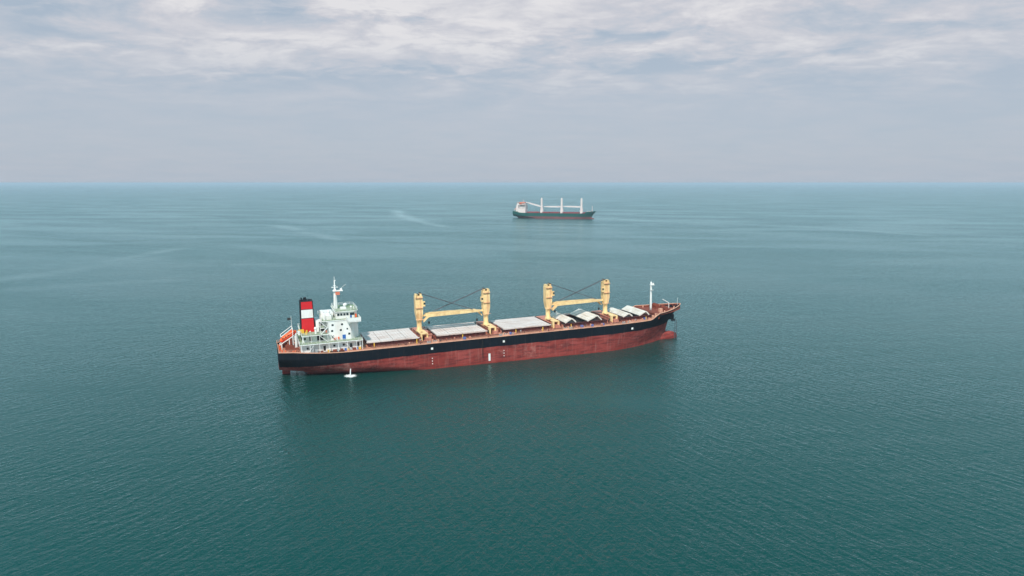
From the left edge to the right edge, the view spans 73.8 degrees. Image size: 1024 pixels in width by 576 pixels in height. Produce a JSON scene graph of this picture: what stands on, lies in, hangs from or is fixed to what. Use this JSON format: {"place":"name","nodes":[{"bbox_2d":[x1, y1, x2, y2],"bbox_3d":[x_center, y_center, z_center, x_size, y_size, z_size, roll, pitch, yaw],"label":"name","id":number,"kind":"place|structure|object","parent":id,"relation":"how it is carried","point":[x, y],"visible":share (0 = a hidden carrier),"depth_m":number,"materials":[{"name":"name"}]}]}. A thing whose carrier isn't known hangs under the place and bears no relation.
{"place":"outdoors","nodes":[
{"label":"outdoors","id":0,"kind":"place"},
{"bbox_2d":[0,184,1023,575],"bbox_3d":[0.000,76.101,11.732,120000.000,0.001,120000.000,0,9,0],"label":"sea water","id":1,"kind":"structure","parent":0,"point":[828,380],"depth_m":255.97,"materials":[{"name":"teal liquid"}]},
{"bbox_2d":[345,369,355,377],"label":"water discharge","id":2,"kind":"object","parent":1,"relation":"on","point":[350,375],"visible":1,"depth_m":274.96,"materials":[{"name":"liquid"}]},
{"bbox_2d":[276,279,680,373],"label":"cargo ship","id":3,"kind":"object","parent":1,"relation":"on","point":[330,341],"visible":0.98,"depth_m":294.73,"materials":[{"name":"paint"}]},
{"bbox_2d":[280,329,295,341],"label":"lifeboat","id":4,"kind":"object","parent":3,"relation":"attached to","point":[285,337],"visible":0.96,"depth_m":275.82,"materials":[{"name":"red paint"}]},
{"bbox_2d":[513,198,595,218],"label":"cargo ship","id":5,"kind":"object","parent":1,"relation":"on","point":[521,211],"visible":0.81,"depth_m":1488.94,"materials":[{"name":"green paint"}]},
{"bbox_2d":[0,0,1023,183],"label":"sky","id":6,"kind":"structure","parent":0,"point":[92,91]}
]}

